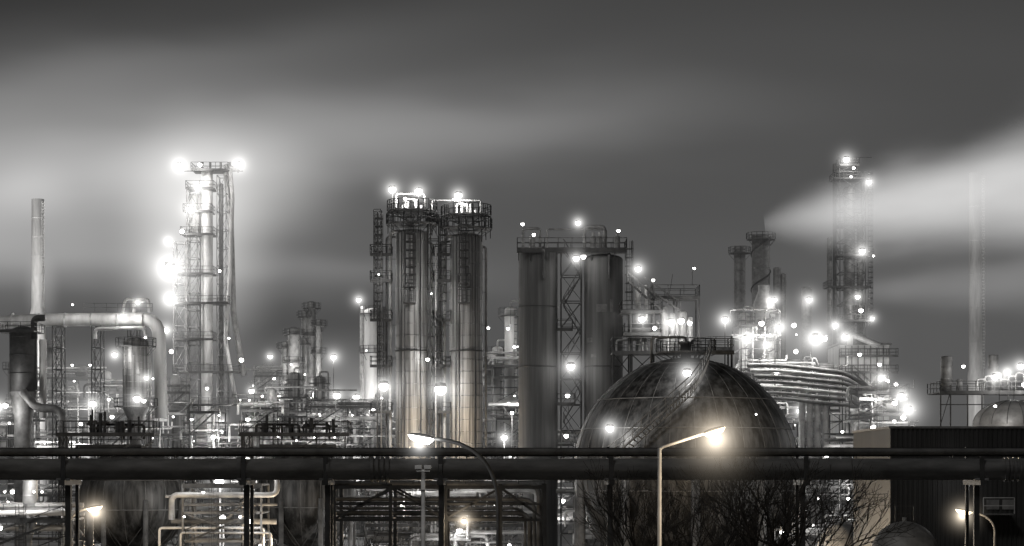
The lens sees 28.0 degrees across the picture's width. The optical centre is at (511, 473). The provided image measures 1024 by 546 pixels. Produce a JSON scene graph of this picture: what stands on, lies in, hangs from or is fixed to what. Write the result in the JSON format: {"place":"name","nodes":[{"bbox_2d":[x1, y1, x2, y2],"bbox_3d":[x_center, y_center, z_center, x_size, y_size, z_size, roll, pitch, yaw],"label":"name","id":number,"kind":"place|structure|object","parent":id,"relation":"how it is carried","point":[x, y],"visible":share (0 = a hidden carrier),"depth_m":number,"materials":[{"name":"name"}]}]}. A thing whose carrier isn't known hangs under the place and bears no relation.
{"place":"outdoors","nodes":[
{"label":"outdoors","id":0,"kind":"place"},
{"bbox_2d":[56,409,188,545],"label":"spherical gas tank","id":1,"kind":"object","parent":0,"point":[132,513],"visible":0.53,"depth_m":186.45,"materials":[{"name":"metal"}]},
{"bbox_2d":[0,480,572,491],"bbox_3d":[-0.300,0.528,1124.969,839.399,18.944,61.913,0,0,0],"label":"distant treeline","id":2,"kind":"object","parent":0,"point":[2,487],"visible":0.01,"depth_m":1099.96,"materials":[{"name":"plant"}]},
{"bbox_2d":[239,415,356,545],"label":"spherical gas tank","id":3,"kind":"object","parent":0,"point":[298,512],"visible":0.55,"depth_m":191.95,"materials":[{"name":"metal"}]},
{"bbox_2d":[0,492,821,545],"bbox_3d":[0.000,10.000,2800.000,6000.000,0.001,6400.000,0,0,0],"label":"ground","id":4,"kind":"structure","parent":0,"point":[567,537],"depth_m":326.48,"materials":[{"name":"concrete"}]},
{"bbox_2d":[0,362,46,531],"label":"pipe rack unit","id":5,"kind":"object","parent":4,"relation":"on","point":[6,422],"visible":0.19,"depth_m":352.56,"materials":[{"name":"metal"}]},
{"bbox_2d":[0,315,68,545],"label":"cyclone vessel","id":6,"kind":"object","parent":4,"relation":"on","point":[23,365],"visible":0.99,"depth_m":268.77,"materials":[{"name":"metal"}]},
{"bbox_2d":[30,198,46,502],"bbox_3d":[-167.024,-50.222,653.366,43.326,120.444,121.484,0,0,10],"label":"chimney stack","id":7,"kind":"object","parent":4,"relation":"on","point":[38,257],"visible":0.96,"depth_m":698.13,"materials":[{"name":"paint"}]},
{"bbox_2d":[0,480,93,545],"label":"pipe rack","id":8,"kind":"object","parent":4,"relation":"on","point":[29,506],"visible":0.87,"depth_m":150.96,"materials":[{"name":"metal"}]},
{"bbox_2d":[34,335,107,533],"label":"pipe rack unit","id":9,"kind":"object","parent":4,"relation":"on","point":[80,372],"visible":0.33,"depth_m":341.36,"materials":[{"name":"metal"}]},
{"bbox_2d":[0,298,167,541],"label":"flue gas duct","id":10,"kind":"object","parent":4,"relation":"on","point":[126,321],"visible":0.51,"depth_m":299.15,"materials":[{"name":"metal"}]},
{"bbox_2d":[72,505,101,518],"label":"street lamp","id":11,"kind":"object","parent":4,"relation":"on","point":[94,508],"visible":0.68,"depth_m":104.88,"materials":[{"name":"metal"}]},
{"bbox_2d":[90,400,95,458],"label":"yard light mast","id":12,"kind":"object","parent":4,"relation":"on","point":[92,403],"visible":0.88,"depth_m":239.92,"materials":[{"name":"metal"}]},
{"bbox_2d":[53,480,213,545],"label":"pipe rack","id":13,"kind":"object","parent":4,"relation":"on","point":[202,508],"visible":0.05,"depth_m":226.12,"materials":[{"name":"metal"}]},
{"bbox_2d":[112,336,157,444],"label":"reactor vessel","id":14,"kind":"object","parent":4,"relation":"on","point":[135,375],"visible":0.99,"depth_m":283.49,"materials":[{"name":"metal"}]},
{"bbox_2d":[83,371,202,534],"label":"pipe rack unit","id":15,"kind":"object","parent":4,"relation":"on","point":[179,390],"visible":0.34,"depth_m":311.47,"materials":[{"name":"metal"}]},
{"bbox_2d":[162,161,246,534],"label":"cracker tower","id":16,"kind":"structure","parent":4,"relation":"on","point":[199,212],"depth_m":334.33,"materials":[{"name":"metal"}]},
{"bbox_2d":[178,394,254,537],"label":"pipe rack unit","id":17,"kind":"object","parent":4,"relation":"on","point":[201,430],"visible":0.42,"depth_m":300.89,"materials":[{"name":"metal"}]},
{"bbox_2d":[158,456,279,545],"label":"pipe rack","id":18,"kind":"object","parent":4,"relation":"on","point":[194,521],"visible":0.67,"depth_m":164.92,"materials":[{"name":"metal"}]},
{"bbox_2d":[215,480,222,545],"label":"yard light mast","id":19,"kind":"object","parent":4,"relation":"on","point":[218,481],"visible":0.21,"depth_m":180.42,"materials":[{"name":"metal"}]},
{"bbox_2d":[219,514,225,545],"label":"yard light mast","id":20,"kind":"object","parent":4,"relation":"on","point":[223,516],"visible":0.48,"depth_m":180.21,"materials":[{"name":"metal"}]},
{"bbox_2d":[229,367,319,514],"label":"pipe rack unit","id":21,"kind":"object","parent":4,"relation":"on","point":[293,387],"visible":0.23,"depth_m":374.19,"materials":[{"name":"metal"}]},
{"bbox_2d":[228,389,322,541],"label":"pipe rack unit","id":22,"kind":"object","parent":4,"relation":"on","point":[258,410],"visible":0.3,"depth_m":301.62,"materials":[{"name":"metal"}]},
{"bbox_2d":[249,301,339,437],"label":"fractionation column group","id":23,"kind":"object","parent":4,"relation":"on","point":[311,344],"visible":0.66,"depth_m":421.38,"materials":[{"name":"metal"}]},
{"bbox_2d":[240,501,357,545],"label":"pipe rack","id":24,"kind":"object","parent":4,"relation":"on","point":[337,540],"depth_m":229.92,"materials":[{"name":"metal"}]},
{"bbox_2d":[245,361,359,441],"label":"pipe rack unit","id":25,"kind":"object","parent":4,"relation":"on","point":[263,375],"visible":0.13,"depth_m":430.96,"materials":[{"name":"metal"}]},
{"bbox_2d":[302,371,359,458],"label":"pipe rack unit","id":26,"kind":"object","parent":4,"relation":"on","point":[320,381],"visible":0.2,"depth_m":384.34,"materials":[{"name":"metal"}]},
{"bbox_2d":[289,530,383,545],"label":"bare shrub","id":27,"kind":"object","parent":4,"relation":"on","point":[358,543],"visible":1,"depth_m":70.54,"materials":[{"name":"black plant"}]},
{"bbox_2d":[298,389,394,539],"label":"pipe rack unit","id":28,"kind":"object","parent":4,"relation":"on","point":[330,415],"visible":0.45,"depth_m":310.83,"materials":[{"name":"metal"}]},
{"bbox_2d":[336,397,394,529],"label":"pipe rack unit","id":29,"kind":"object","parent":4,"relation":"on","point":[368,432],"visible":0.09,"depth_m":330.99,"materials":[{"name":"metal"}]},
{"bbox_2d":[353,297,384,532],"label":"stripper column","id":30,"kind":"structure","parent":4,"relation":"on","point":[367,350],"depth_m":338.80,"materials":[{"name":"metal"}]},
{"bbox_2d":[415,465,430,545],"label":"camera mast","id":31,"kind":"object","parent":4,"relation":"on","point":[422,502],"visible":1,"depth_m":61.94,"materials":[{"name":"metal"}]},
{"bbox_2d":[370,185,491,543],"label":"distillation column pair","id":32,"kind":"object","parent":4,"relation":"on","point":[412,331],"visible":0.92,"depth_m":248.49,"materials":[{"name":"metal"}]},
{"bbox_2d":[333,480,545,545],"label":"pipe rack truss","id":33,"kind":"object","parent":4,"relation":"on","point":[526,518],"visible":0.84,"depth_m":97.88,"materials":[{"name":"metal"}]},
{"bbox_2d":[354,456,540,545],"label":"pipe rack","id":34,"kind":"object","parent":4,"relation":"on","point":[469,531],"visible":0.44,"depth_m":214.92,"materials":[{"name":"metal"}]},
{"bbox_2d":[408,433,499,545],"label":"street lamp","id":35,"kind":"object","parent":4,"relation":"on","point":[420,438],"visible":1,"depth_m":59.95,"materials":[{"name":"metal"}]},
{"bbox_2d":[483,300,518,540],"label":"pipe rack unit","id":36,"kind":"object","parent":4,"relation":"on","point":[497,356],"visible":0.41,"depth_m":293.38,"materials":[{"name":"metal"}]},
{"bbox_2d":[501,434,506,480],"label":"yard light mast","id":37,"kind":"object","parent":4,"relation":"on","point":[504,437],"visible":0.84,"depth_m":224.94,"materials":[{"name":"metal"}]},
{"bbox_2d":[510,410,513,540],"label":"yard light mast","id":38,"kind":"object","parent":4,"relation":"on","point":[511,411],"visible":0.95,"depth_m":260.45,"materials":[{"name":"metal"}]},
{"bbox_2d":[0,447,1023,545],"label":"overhead pipeline","id":39,"kind":"object","parent":4,"relation":"on","point":[326,470],"visible":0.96,"depth_m":89.67,"materials":[{"name":"paint"}]},
{"bbox_2d":[488,401,579,540],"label":"pipe rack unit","id":40,"kind":"object","parent":4,"relation":"on","point":[565,442],"visible":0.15,"depth_m":275.19,"materials":[{"name":"metal"}]},
{"bbox_2d":[517,220,633,545],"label":"storage silo pair","id":41,"kind":"object","parent":4,"relation":"on","point":[539,329],"visible":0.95,"depth_m":238.12,"materials":[{"name":"metal"}]},
{"bbox_2d":[556,480,599,545],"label":"pipe rack","id":42,"kind":"object","parent":4,"relation":"on","point":[589,535],"visible":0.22,"depth_m":215.06,"materials":[{"name":"metal"}]},
{"bbox_2d":[571,458,724,545],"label":"bare tree","id":43,"kind":"object","parent":4,"relation":"on","point":[610,501],"visible":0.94,"depth_m":76.70,"materials":[{"name":"black plant"}]},
{"bbox_2d":[610,265,732,385],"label":"access platform structure","id":44,"kind":"object","parent":4,"relation":"on","point":[638,332],"visible":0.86,"depth_m":231.27,"materials":[{"name":"metal"}]},
{"bbox_2d":[574,336,799,545],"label":"spherical gas tank","id":45,"kind":"object","parent":4,"relation":"on","point":[658,404],"visible":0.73,"depth_m":173.01,"materials":[{"name":"metal"}]},
{"bbox_2d":[657,426,724,545],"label":"street lamp","id":46,"kind":"object","parent":4,"relation":"on","point":[713,432],"visible":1,"depth_m":57.95,"materials":[{"name":"metal"}]},
{"bbox_2d":[633,447,851,545],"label":"bare tree","id":47,"kind":"object","parent":4,"relation":"on","point":[788,528],"visible":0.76,"depth_m":77.61,"materials":[{"name":"black plant"}]},
{"bbox_2d":[728,231,811,413],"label":"heater stack","id":48,"kind":"object","parent":4,"relation":"on","point":[762,297],"visible":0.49,"depth_m":378.76,"materials":[{"name":"metal"}]},
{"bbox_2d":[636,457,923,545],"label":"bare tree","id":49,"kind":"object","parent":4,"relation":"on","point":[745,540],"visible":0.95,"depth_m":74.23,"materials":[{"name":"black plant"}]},
{"bbox_2d":[729,306,874,539],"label":"catalytic cracking unit","id":50,"kind":"object","parent":4,"relation":"on","point":[767,369],"visible":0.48,"depth_m":296.98,"materials":[{"name":"metal"}]},
{"bbox_2d":[772,496,851,545],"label":"pipe rack","id":51,"kind":"object","parent":4,"relation":"on","point":[810,541],"visible":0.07,"depth_m":169.92,"materials":[{"name":"metal"}]},
{"bbox_2d":[799,433,852,539],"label":"pipe rack unit","id":52,"kind":"object","parent":4,"relation":"on","point":[848,443],"visible":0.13,"depth_m":260.89,"materials":[{"name":"metal"}]},
{"bbox_2d":[817,511,852,545],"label":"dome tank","id":53,"kind":"object","parent":4,"relation":"on","point":[846,527],"visible":0.39,"depth_m":148.69,"materials":[{"name":"metal"}]},
{"bbox_2d":[823,156,874,395],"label":"flare tower","id":54,"kind":"structure","parent":4,"relation":"on","point":[848,255],"depth_m":398.97,"materials":[{"name":"metal"}]},
{"bbox_2d":[843,375,918,521],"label":"compressor structure","id":55,"kind":"object","parent":4,"relation":"on","point":[860,420],"visible":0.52,"depth_m":286.05,"materials":[{"name":"metal"}]},
{"bbox_2d":[871,506,937,545],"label":"dome tank","id":56,"kind":"object","parent":4,"relation":"on","point":[923,535],"visible":0.84,"depth_m":116.77,"materials":[{"name":"metal"}]},
{"bbox_2d":[927,355,1023,425],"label":"railed service platform","id":57,"kind":"structure","parent":4,"relation":"on","point":[946,379],"depth_m":201.43,"materials":[{"name":"metal"}]},
{"bbox_2d":[967,172,984,425],"bbox_3d":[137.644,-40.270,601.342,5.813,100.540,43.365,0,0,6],"label":"chimney stack","id":58,"kind":"object","parent":4,"relation":"on","point":[976,334],"visible":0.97,"depth_m":618.27,"materials":[{"name":"paint"}]},
{"bbox_2d":[956,508,995,545],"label":"street lamp","id":59,"kind":"object","parent":4,"relation":"on","point":[960,511],"visible":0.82,"depth_m":104.95,"materials":[{"name":"metal"}]},
{"bbox_2d":[972,390,1023,425],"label":"domed storage tank","id":60,"kind":"object","parent":4,"relation":"on","point":[1006,413],"visible":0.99,"depth_m":182.55,"materials":[{"name":"metal"}]},
{"bbox_2d":[0,0,1023,458],"label":"sky","id":61,"kind":"structure","parent":0,"point":[686,129],"materials":[{"name":"grey"}]},
{"bbox_2d":[826,332,897,521],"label":"boiler house","id":62,"kind":"structure","parent":0,"point":[869,359],"depth_m":330.00,"materials":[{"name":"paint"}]},
{"bbox_2d":[852,426,1023,545],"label":"corrugated metal building","id":63,"kind":"structure","parent":0,"point":[937,504],"depth_m":130.00,"materials":[{"name":"metal"}]}
]}

